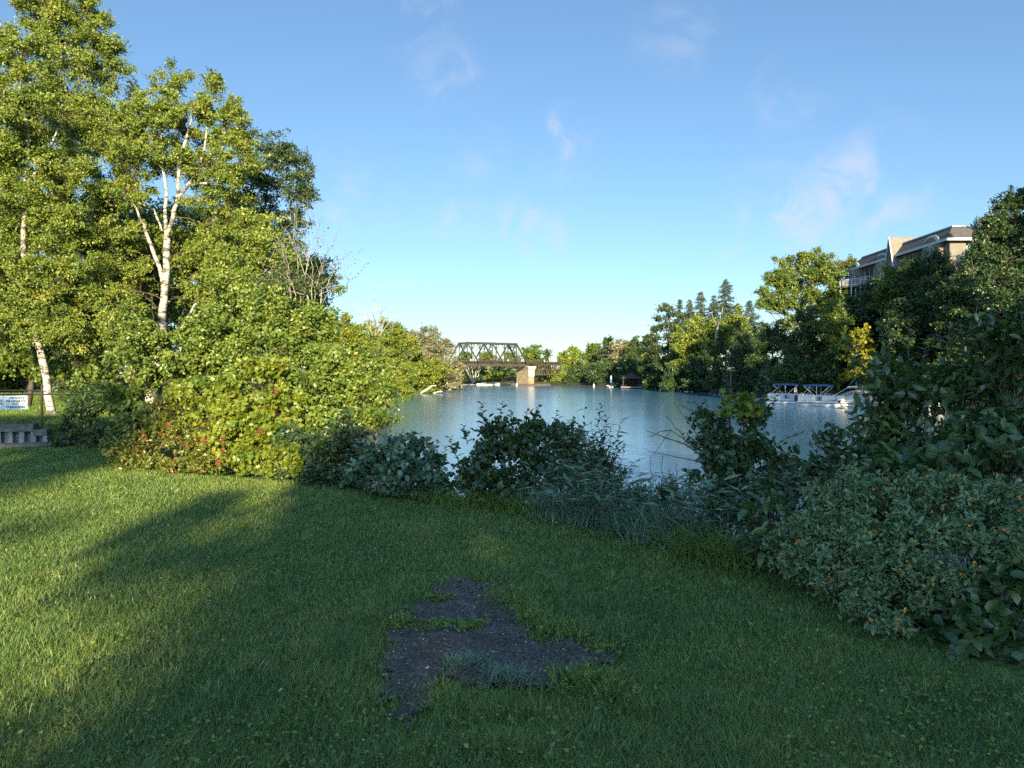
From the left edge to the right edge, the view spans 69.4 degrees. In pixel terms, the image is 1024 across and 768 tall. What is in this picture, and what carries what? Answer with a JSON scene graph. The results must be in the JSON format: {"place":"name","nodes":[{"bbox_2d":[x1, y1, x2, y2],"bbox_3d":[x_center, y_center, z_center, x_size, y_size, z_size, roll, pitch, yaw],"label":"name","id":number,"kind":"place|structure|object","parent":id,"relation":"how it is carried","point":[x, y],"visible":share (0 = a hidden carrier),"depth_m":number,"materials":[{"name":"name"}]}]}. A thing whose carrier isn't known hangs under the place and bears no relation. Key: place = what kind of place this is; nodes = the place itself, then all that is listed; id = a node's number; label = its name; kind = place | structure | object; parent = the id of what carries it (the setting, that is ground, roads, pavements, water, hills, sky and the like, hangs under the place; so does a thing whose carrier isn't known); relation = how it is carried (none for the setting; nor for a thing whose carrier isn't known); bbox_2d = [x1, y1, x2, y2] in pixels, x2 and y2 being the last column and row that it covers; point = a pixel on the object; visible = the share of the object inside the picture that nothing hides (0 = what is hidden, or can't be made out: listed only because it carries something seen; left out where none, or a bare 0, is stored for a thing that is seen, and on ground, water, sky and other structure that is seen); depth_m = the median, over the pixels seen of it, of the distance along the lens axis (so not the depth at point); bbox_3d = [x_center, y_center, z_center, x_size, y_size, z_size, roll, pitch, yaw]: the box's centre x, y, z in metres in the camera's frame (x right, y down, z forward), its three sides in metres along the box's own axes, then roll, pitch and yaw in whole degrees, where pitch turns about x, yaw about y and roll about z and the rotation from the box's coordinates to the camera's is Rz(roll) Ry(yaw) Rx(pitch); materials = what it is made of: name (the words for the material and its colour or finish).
{"place":"outdoors","nodes":[
{"label":"outdoors","id":0,"kind":"place"},
{"bbox_2d":[0,391,128,435],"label":"meadow grass","id":1,"kind":"structure","parent":0,"point":[18,416],"depth_m":18.87,"materials":[{"name":"green plant"}]},
{"bbox_2d":[121,76,159,386],"bbox_3d":[-17.297,-6.484,33.669,3.369,15.248,2.709,0,1,0],"label":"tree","id":2,"kind":"object","parent":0,"point":[131,89],"visible":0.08,"depth_m":33.75,"materials":[{"name":"green plant"}]},
{"bbox_2d":[397,483,564,520],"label":"reed grass","id":3,"kind":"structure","parent":0,"point":[442,500],"depth_m":8.66,"materials":[{"name":"green plant"}]},
{"bbox_2d":[0,354,1023,767],"bbox_3d":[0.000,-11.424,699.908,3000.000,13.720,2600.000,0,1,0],"label":"ground","id":4,"kind":"structure","parent":0,"point":[996,660],"depth_m":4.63,"materials":[{"name":"green plant"}]},
{"bbox_2d":[0,423,52,447],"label":"retaining wall","id":5,"kind":"structure","parent":4,"relation":"on","point":[22,435],"depth_m":16.26,"materials":[{"name":"concrete"}]},
{"bbox_2d":[0,384,85,437],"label":"rail fence","id":6,"kind":"object","parent":4,"relation":"on","point":[41,390],"visible":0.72,"depth_m":16.43,"materials":[{"name":"paint"}]},
{"bbox_2d":[3,396,27,409],"bbox_3d":[-10.940,0.409,16.305,0.460,0.300,0.038,0,1,-16],"label":"sign","id":7,"kind":"object","parent":6,"relation":"attached to","point":[15,402],"visible":1,"depth_m":16.29,"materials":[{"name":"paint"}]},
{"bbox_2d":[0,185,86,392],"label":"maple tree","id":8,"kind":"object","parent":4,"relation":"on","point":[17,383],"visible":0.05,"depth_m":29.62,"materials":[{"name":"green plant"}]},
{"bbox_2d":[0,20,113,414],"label":"birch tree","id":9,"kind":"object","parent":4,"relation":"on","point":[59,183],"visible":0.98,"depth_m":18.61,"materials":[{"name":"green plant"}]},
{"bbox_2d":[0,275,126,405],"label":"maple sapling","id":10,"kind":"object","parent":4,"relation":"on","point":[75,373],"visible":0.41,"depth_m":20.59,"materials":[{"name":"green plant"}]},
{"bbox_2d":[0,0,145,362],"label":"birch tree","id":11,"kind":"object","parent":4,"relation":"on","point":[81,62],"visible":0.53,"depth_m":23.57,"materials":[{"name":"green plant"}]},
{"bbox_2d":[43,378,109,450],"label":"bush","id":12,"kind":"object","parent":4,"relation":"on","point":[84,410],"visible":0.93,"depth_m":15.74,"materials":[{"name":"green plant"}]},
{"bbox_2d":[27,201,199,396],"bbox_3d":[-15.560,-3.394,29.090,6.772,8.193,6.252,0,1,0],"label":"maple tree","id":13,"kind":"object","parent":4,"relation":"on","point":[132,215],"visible":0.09,"depth_m":28.31,"materials":[{"name":"green plant"}]},
{"bbox_2d":[87,295,227,458],"bbox_3d":[-6.819,-0.173,14.504,2.552,3.130,2.310,0,1,-24],"label":"dogwood shrub","id":14,"kind":"object","parent":4,"relation":"on","point":[138,351],"visible":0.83,"depth_m":14.22,"materials":[{"name":"green plant"}]},
{"bbox_2d":[51,56,271,402],"bbox_3d":[-9.488,-3.968,20.084,6.073,9.771,3.841,0,1,0],"label":"birch tree","id":15,"kind":"object","parent":4,"relation":"on","point":[127,285],"visible":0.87,"depth_m":19.81,"materials":[{"name":"green plant"}]},
{"bbox_2d":[96,388,277,475],"bbox_3d":[-5.514,0.789,12.119,3.636,1.466,1.319,0,1,25],"label":"berry shrub","id":16,"kind":"object","parent":4,"relation":"on","point":[161,428],"visible":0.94,"depth_m":12.07,"materials":[{"name":"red plant"}]},
{"bbox_2d":[134,180,301,395],"bbox_3d":[-12.933,-3.878,31.236,8.011,9.792,6.682,0,1,-15],"label":"maple tree","id":17,"kind":"object","parent":4,"relation":"on","point":[173,314],"visible":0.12,"depth_m":30.23,"materials":[{"name":"green plant"}]},
{"bbox_2d":[157,355,315,476],"bbox_3d":[-4.677,0.507,12.123,2.784,1.993,2.075,0,1,0],"label":"vine shrub","id":18,"kind":"object","parent":4,"relation":"on","point":[238,429],"visible":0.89,"depth_m":12.13,"materials":[{"name":"green plant"}]},
{"bbox_2d":[174,207,318,375],"bbox_3d":[-6.269,-2.059,17.479,3.011,4.769,2.916,1,1,33],"label":"birch tree","id":19,"kind":"object","parent":4,"relation":"on","point":[219,275],"visible":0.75,"depth_m":17.47,"materials":[{"name":"green plant"}]},
{"bbox_2d":[212,127,321,390],"bbox_3d":[-7.558,-3.707,22.974,3.500,8.290,1.971,0,1,0],"label":"alder tree","id":20,"kind":"object","parent":4,"relation":"on","point":[286,156],"visible":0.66,"depth_m":22.78,"materials":[{"name":"green plant"}]},
{"bbox_2d":[182,273,360,450],"bbox_3d":[-4.573,-0.412,14.145,3.482,3.622,2.562,0,1,0],"label":"dogwood shrub","id":21,"kind":"object","parent":4,"relation":"on","point":[271,324],"visible":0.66,"depth_m":14.04,"materials":[{"name":"green plant"}]},
{"bbox_2d":[255,441,315,481],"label":"vine shrub","id":22,"kind":"object","parent":4,"relation":"on","point":[276,455],"visible":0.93,"depth_m":10.83,"materials":[{"name":"green plant"}]},
{"bbox_2d":[223,241,351,460],"bbox_3d":[-9.233,-1.135,29.904,4.688,9.825,5.365,-1,1,-35],"label":"maple tree","id":23,"kind":"object","parent":4,"relation":"on","point":[316,262],"visible":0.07,"depth_m":29.22,"materials":[{"name":"green plant"}]},
{"bbox_2d":[246,194,368,338],"bbox_3d":[-4.579,-2.510,16.347,2.680,3.594,2.754,0,1,-14],"label":"bare shrub","id":24,"kind":"object","parent":4,"relation":"on","point":[300,280],"visible":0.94,"depth_m":16.44,"materials":[{"name":"plant"}]},
{"bbox_2d":[266,404,375,488],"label":"bank shrub","id":25,"kind":"object","parent":4,"relation":"on","point":[348,437],"visible":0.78,"depth_m":10.90,"materials":[{"name":"green plant"}]},
{"bbox_2d":[287,316,403,468],"bbox_3d":[-2.978,0.222,13.079,1.954,2.979,1.715,-1,1,-31],"label":"dogwood shrub","id":26,"kind":"object","parent":4,"relation":"on","point":[327,364],"visible":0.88,"depth_m":12.99,"materials":[{"name":"green plant"}]},
{"bbox_2d":[323,312,384,407],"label":"maple tree","id":27,"kind":"object","parent":4,"relation":"on","point":[351,335],"visible":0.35,"depth_m":60.98,"materials":[{"name":"green plant"}]},
{"bbox_2d":[354,340,400,400],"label":"maple tree","id":28,"kind":"object","parent":4,"relation":"on","point":[390,374],"visible":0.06,"depth_m":85.66,"materials":[{"name":"green plant"}]},
{"bbox_2d":[364,316,419,399],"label":"maple tree","id":29,"kind":"object","parent":4,"relation":"on","point":[395,337],"visible":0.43,"depth_m":113.33,"materials":[{"name":"green plant"}]},
{"bbox_2d":[251,463,543,513],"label":"weeds","id":30,"kind":"object","parent":4,"relation":"on","point":[281,475],"visible":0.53,"depth_m":10.13,"materials":[{"name":"green plant"}]},
{"bbox_2d":[339,429,460,503],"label":"pale leaved shrub","id":31,"kind":"object","parent":4,"relation":"on","point":[396,465],"visible":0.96,"depth_m":9.53,"materials":[{"name":"green plant"}]},
{"bbox_2d":[396,327,423,386],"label":"maple tree","id":32,"kind":"object","parent":4,"relation":"on","point":[413,351],"visible":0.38,"depth_m":142.69,"materials":[{"name":"green plant"}]},
{"bbox_2d":[395,353,456,392],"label":"alder bush","id":33,"kind":"object","parent":4,"relation":"on","point":[432,373],"visible":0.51,"depth_m":146.40,"materials":[{"name":"green plant"}]},
{"bbox_2d":[392,322,462,389],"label":"willow tree","id":34,"kind":"object","parent":4,"relation":"on","point":[430,350],"visible":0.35,"depth_m":152.55,"materials":[{"name":"green plant"}]},
{"bbox_2d":[433,337,467,389],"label":"willow tree","id":35,"kind":"object","parent":4,"relation":"on","point":[446,342],"visible":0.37,"depth_m":177.57,"materials":[{"name":"green plant"}]},
{"bbox_2d":[374,576,616,728],"bbox_3d":[-0.101,1.514,4.521,1.350,0.013,2.460,0,1,0],"label":"asphalt patch","id":36,"kind":"object","parent":4,"relation":"on","point":[469,644],"visible":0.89,"depth_m":4.24,"materials":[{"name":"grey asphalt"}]},
{"bbox_2d":[378,609,419,631],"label":"grass tuft","id":37,"kind":"object","parent":36,"relation":"on","point":[399,620],"visible":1,"depth_m":4.64,"materials":[{"name":"green plant"}]},
{"bbox_2d":[433,644,497,670],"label":"grass tuft","id":38,"kind":"object","parent":36,"relation":"on","point":[471,659],"visible":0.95,"depth_m":4.02,"materials":[{"name":"green plant"}]},
{"bbox_2d":[467,656,543,687],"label":"grass tuft","id":39,"kind":"object","parent":36,"relation":"on","point":[508,672],"visible":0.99,"depth_m":3.82,"materials":[{"name":"green plant"}]},
{"bbox_2d":[476,575,538,609],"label":"grass tuft","id":40,"kind":"object","parent":36,"relation":"on","point":[506,596],"visible":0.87,"depth_m":5.20,"materials":[{"name":"green plant"}]},
{"bbox_2d":[0,455,1023,767],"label":"clover","id":41,"kind":"object","parent":4,"relation":"on","point":[222,749],"visible":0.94,"depth_m":3.45,"materials":[{"name":"green plant"}]},
{"bbox_2d":[445,401,596,505],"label":"round shrub","id":42,"kind":"object","parent":4,"relation":"on","point":[524,441],"visible":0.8,"depth_m":9.18,"materials":[{"name":"green plant"}]},
{"bbox_2d":[507,366,549,385],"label":"bridge pier","id":43,"kind":"structure","parent":4,"relation":"on","point":[525,376],"depth_m":237.84,"materials":[{"name":"concrete"}]},
{"bbox_2d":[398,342,561,374],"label":"railway bridge","id":44,"kind":"structure","parent":43,"relation":"on","point":[488,363],"depth_m":233.50,"materials":[{"name":"metal"}]},
{"bbox_2d":[520,343,548,369],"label":"broadleaf tree","id":45,"kind":"object","parent":4,"relation":"on","point":[528,353],"visible":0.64,"depth_m":287.72,"materials":[{"name":"green plant"}]},
{"bbox_2d":[502,594,598,641],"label":"grass tuft","id":46,"kind":"object","parent":4,"relation":"on","point":[560,630],"visible":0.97,"depth_m":4.62,"materials":[{"name":"green plant"}]},
{"bbox_2d":[556,349,582,376],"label":"broadleaf tree","id":47,"kind":"object","parent":4,"relation":"on","point":[564,358],"visible":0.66,"depth_m":253.83,"materials":[{"name":"green plant"}]},
{"bbox_2d":[562,363,588,385],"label":"broadleaf tree","id":48,"kind":"object","parent":4,"relation":"on","point":[577,374],"visible":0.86,"depth_m":235.00,"materials":[{"name":"green plant"}]},
{"bbox_2d":[577,341,602,370],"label":"broadleaf tree","id":49,"kind":"object","parent":4,"relation":"on","point":[587,357],"visible":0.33,"depth_m":239.65,"materials":[{"name":"green plant"}]},
{"bbox_2d":[537,656,655,698],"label":"grass tuft","id":50,"kind":"object","parent":4,"relation":"on","point":[578,677],"visible":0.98,"depth_m":3.75,"materials":[{"name":"green plant"}]},
{"bbox_2d":[585,357,618,384],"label":"broadleaf tree","id":51,"kind":"object","parent":4,"relation":"on","point":[596,371],"visible":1,"depth_m":219.59,"materials":[{"name":"green plant"}]},
{"bbox_2d":[560,403,643,501],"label":"sapling","id":52,"kind":"object","parent":4,"relation":"on","point":[601,454],"visible":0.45,"depth_m":8.75,"materials":[{"name":"green plant"}]},
{"bbox_2d":[606,338,628,381],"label":"broadleaf tree","id":53,"kind":"object","parent":4,"relation":"on","point":[617,349],"visible":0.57,"depth_m":220.22,"materials":[{"name":"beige plant"}]},
{"bbox_2d":[612,358,648,387],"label":"broadleaf tree","id":54,"kind":"object","parent":4,"relation":"on","point":[628,366],"visible":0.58,"depth_m":203.72,"materials":[{"name":"green plant"}]},
{"bbox_2d":[617,335,645,375],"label":"broadleaf tree","id":55,"kind":"object","parent":4,"relation":"on","point":[633,346],"visible":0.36,"depth_m":211.32,"materials":[{"name":"green plant"}]},
{"bbox_2d":[635,357,666,389],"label":"broadleaf tree","id":56,"kind":"object","parent":4,"relation":"on","point":[650,383],"visible":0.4,"depth_m":177.41,"materials":[{"name":"green plant"}]},
{"bbox_2d":[621,452,707,513],"bbox_3d":[1.574,1.110,7.788,1.064,0.782,0.553,0,1,24],"label":"willowherb","id":57,"kind":"object","parent":4,"relation":"on","point":[666,478],"visible":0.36,"depth_m":7.76,"materials":[{"name":"green plant"}]},
{"bbox_2d":[643,302,692,370],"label":"pine tree","id":58,"kind":"object","parent":4,"relation":"on","point":[667,308],"visible":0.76,"depth_m":169.37,"materials":[{"name":"green plant"}]},
{"bbox_2d":[657,362,690,391],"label":"broadleaf tree","id":59,"kind":"object","parent":4,"relation":"on","point":[672,376],"visible":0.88,"depth_m":156.47,"materials":[{"name":"green plant"}]},
{"bbox_2d":[645,405,708,463],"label":"dead shrub","id":60,"kind":"object","parent":4,"relation":"on","point":[688,441],"visible":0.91,"depth_m":8.61,"materials":[{"name":"brown plant"}]},
{"bbox_2d":[669,313,714,360],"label":"broadleaf tree","id":61,"kind":"object","parent":4,"relation":"on","point":[683,345],"visible":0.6,"depth_m":159.15,"materials":[{"name":"green plant"}]},
{"bbox_2d":[596,476,801,573],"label":"weeds","id":62,"kind":"object","parent":4,"relation":"on","point":[714,504],"visible":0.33,"depth_m":6.95,"materials":[{"name":"green plant"}]},
{"bbox_2d":[679,353,720,392],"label":"broadleaf tree","id":63,"kind":"object","parent":4,"relation":"on","point":[696,367],"visible":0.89,"depth_m":150.99,"materials":[{"name":"green plant"}]},
{"bbox_2d":[701,336,731,393],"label":"broadleaf tree","id":64,"kind":"object","parent":4,"relation":"on","point":[714,381],"visible":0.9,"depth_m":139.51,"materials":[{"name":"green plant"}]},
{"bbox_2d":[693,317,739,370],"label":"broadleaf tree","id":65,"kind":"object","parent":4,"relation":"on","point":[707,341],"visible":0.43,"depth_m":153.90,"materials":[{"name":"green plant"}]},
{"bbox_2d":[707,279,743,369],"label":"spruce tree","id":66,"kind":"object","parent":4,"relation":"on","point":[727,310],"visible":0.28,"depth_m":175.30,"materials":[{"name":"green plant"}]},
{"bbox_2d":[715,320,759,396],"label":"cedar tree","id":67,"kind":"object","parent":4,"relation":"on","point":[734,378],"visible":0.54,"depth_m":127.67,"materials":[{"name":"green plant"}]},
{"bbox_2d":[721,305,753,377],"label":"broadleaf tree","id":68,"kind":"object","parent":4,"relation":"on","point":[731,319],"visible":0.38,"depth_m":156.84,"materials":[{"name":"green plant"}]},
{"bbox_2d":[680,355,805,514],"bbox_3d":[2.623,0.601,8.362,1.467,1.858,1.108,0,1,23],"label":"dark sapling","id":69,"kind":"object","parent":4,"relation":"on","point":[721,453],"visible":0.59,"depth_m":8.43,"materials":[{"name":"green plant"}]},
{"bbox_2d":[714,387,767,481],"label":"vine","id":70,"kind":"object","parent":69,"relation":"on","point":[741,401],"visible":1,"depth_m":8.32,"materials":[{"name":"green plant"}]},
{"bbox_2d":[726,326,771,394],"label":"broadleaf tree","id":71,"kind":"object","parent":4,"relation":"on","point":[744,373],"visible":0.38,"depth_m":124.96,"materials":[{"name":"green plant"}]},
{"bbox_2d":[718,465,809,571],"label":"viburnum shrub","id":72,"kind":"object","parent":4,"relation":"on","point":[761,524],"visible":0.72,"depth_m":6.01,"materials":[{"name":"green plant"}]},
{"bbox_2d":[743,318,796,396],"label":"broadleaf tree","id":73,"kind":"object","parent":4,"relation":"on","point":[764,345],"visible":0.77,"depth_m":108.83,"materials":[{"name":"green plant"}]},
{"bbox_2d":[760,355,816,397],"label":"broadleaf tree","id":74,"kind":"object","parent":4,"relation":"on","point":[789,370],"visible":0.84,"depth_m":98.67,"materials":[{"name":"green plant"}]},
{"bbox_2d":[739,421,863,549],"bbox_3d":[2.889,1.314,7.289,1.274,1.904,1.057,0,1,0],"label":"viburnum shrub","id":75,"kind":"object","parent":4,"relation":"on","point":[821,469],"visible":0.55,"depth_m":7.38,"materials":[{"name":"green plant"}]},
{"bbox_2d":[776,299,828,388],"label":"broadleaf tree","id":76,"kind":"object","parent":4,"relation":"on","point":[805,345],"visible":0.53,"depth_m":103.03,"materials":[{"name":"green plant"}]},
{"bbox_2d":[751,245,857,360],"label":"maple tree","id":77,"kind":"object","parent":4,"relation":"on","point":[783,280],"visible":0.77,"depth_m":118.84,"materials":[{"name":"green plant"}]},
{"bbox_2d":[800,356,851,394],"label":"broadleaf tree","id":78,"kind":"object","parent":4,"relation":"on","point":[814,376],"visible":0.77,"depth_m":99.36,"materials":[{"name":"green plant"}]},
{"bbox_2d":[809,295,864,393],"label":"broadleaf tree","id":79,"kind":"object","parent":4,"relation":"on","point":[831,325],"visible":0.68,"depth_m":98.65,"materials":[{"name":"green plant"}]},
{"bbox_2d":[760,460,925,641],"bbox_3d":[2.325,1.064,5.259,1.104,1.024,1.891,0,1,24],"label":"jewelweed","id":80,"kind":"object","parent":4,"relation":"on","point":[859,552],"visible":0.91,"depth_m":5.03,"materials":[{"name":"green plant"}]},
{"bbox_2d":[837,322,881,382],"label":"yellow maple","id":81,"kind":"object","parent":4,"relation":"on","point":[863,338],"visible":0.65,"depth_m":94.71,"materials":[{"name":"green plant"}]},
{"bbox_2d":[838,278,897,358],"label":"broadleaf tree","id":82,"kind":"object","parent":4,"relation":"on","point":[862,314],"visible":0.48,"depth_m":105.93,"materials":[{"name":"green plant"}]},
{"bbox_2d":[864,261,919,337],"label":"broadleaf tree","id":83,"kind":"object","parent":4,"relation":"on","point":[885,292],"visible":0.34,"depth_m":99.32,"materials":[{"name":"green plant"}]},
{"bbox_2d":[879,302,950,375],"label":"broadleaf tree","id":84,"kind":"object","parent":4,"relation":"on","point":[900,330],"visible":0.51,"depth_m":89.93,"materials":[{"name":"green plant"}]},
{"bbox_2d":[809,274,1023,566],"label":"viburnum shrub","id":85,"kind":"object","parent":4,"relation":"on","point":[995,438],"visible":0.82,"depth_m":7.04,"materials":[{"name":"green plant"}]},
{"bbox_2d":[882,246,957,370],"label":"broadleaf tree","id":86,"kind":"object","parent":4,"relation":"on","point":[927,272],"visible":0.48,"depth_m":90.83,"materials":[{"name":"green plant"}]},
{"bbox_2d":[839,225,1006,332],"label":"apartment building","id":87,"kind":"structure","parent":4,"relation":"on","point":[952,240],"depth_m":103.39,"materials":[{"name":"paint"}]},
{"bbox_2d":[856,467,1023,620],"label":"jewelweed","id":88,"kind":"object","parent":4,"relation":"on","point":[930,529],"visible":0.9,"depth_m":4.70,"materials":[{"name":"green plant"}]},
{"bbox_2d":[893,503,1023,665],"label":"viburnum shrub","id":89,"kind":"object","parent":4,"relation":"on","point":[986,622],"visible":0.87,"depth_m":4.33,"materials":[{"name":"green plant"}]},
{"bbox_2d":[920,273,999,384],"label":"broadleaf tree","id":90,"kind":"object","parent":4,"relation":"on","point":[956,298],"visible":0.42,"depth_m":82.90,"materials":[{"name":"green plant"}]},
{"bbox_2d":[949,185,1023,378],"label":"maple tree","id":91,"kind":"object","parent":4,"relation":"on","point":[1003,228],"visible":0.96,"depth_m":59.05,"materials":[{"name":"green plant"}]},
{"bbox_2d":[0,0,1023,372],"label":"sky","id":92,"kind":"structure","parent":0,"point":[553,174],"materials":[{"name":"blue"}]},
{"bbox_2d":[493,407,673,531],"bbox_3d":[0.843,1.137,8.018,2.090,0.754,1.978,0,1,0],"label":"reed grass","id":93,"kind":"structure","parent":0,"point":[574,516],"depth_m":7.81,"materials":[{"name":"green plant"}]},
{"bbox_2d":[562,468,761,552],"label":"reed grass","id":94,"kind":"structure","parent":0,"point":[670,518],"depth_m":7.03,"materials":[{"name":"green plant"}]},
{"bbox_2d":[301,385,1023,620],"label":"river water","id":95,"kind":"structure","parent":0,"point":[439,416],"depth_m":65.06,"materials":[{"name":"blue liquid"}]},
{"bbox_2d":[763,383,811,403],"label":"pontoon boat","id":96,"kind":"object","parent":95,"relation":"on","point":[789,399],"visible":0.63,"depth_m":96.49,"materials":[{"name":"metal"}]},
{"bbox_2d":[794,384,848,406],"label":"pontoon boat","id":97,"kind":"object","parent":95,"relation":"on","point":[811,400],"visible":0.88,"depth_m":89.52,"materials":[{"name":"metal"}]},
{"bbox_2d":[623,509,778,575],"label":"strap grass","id":98,"kind":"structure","parent":0,"point":[730,555],"depth_m":6.27,"materials":[{"name":"green plant"}]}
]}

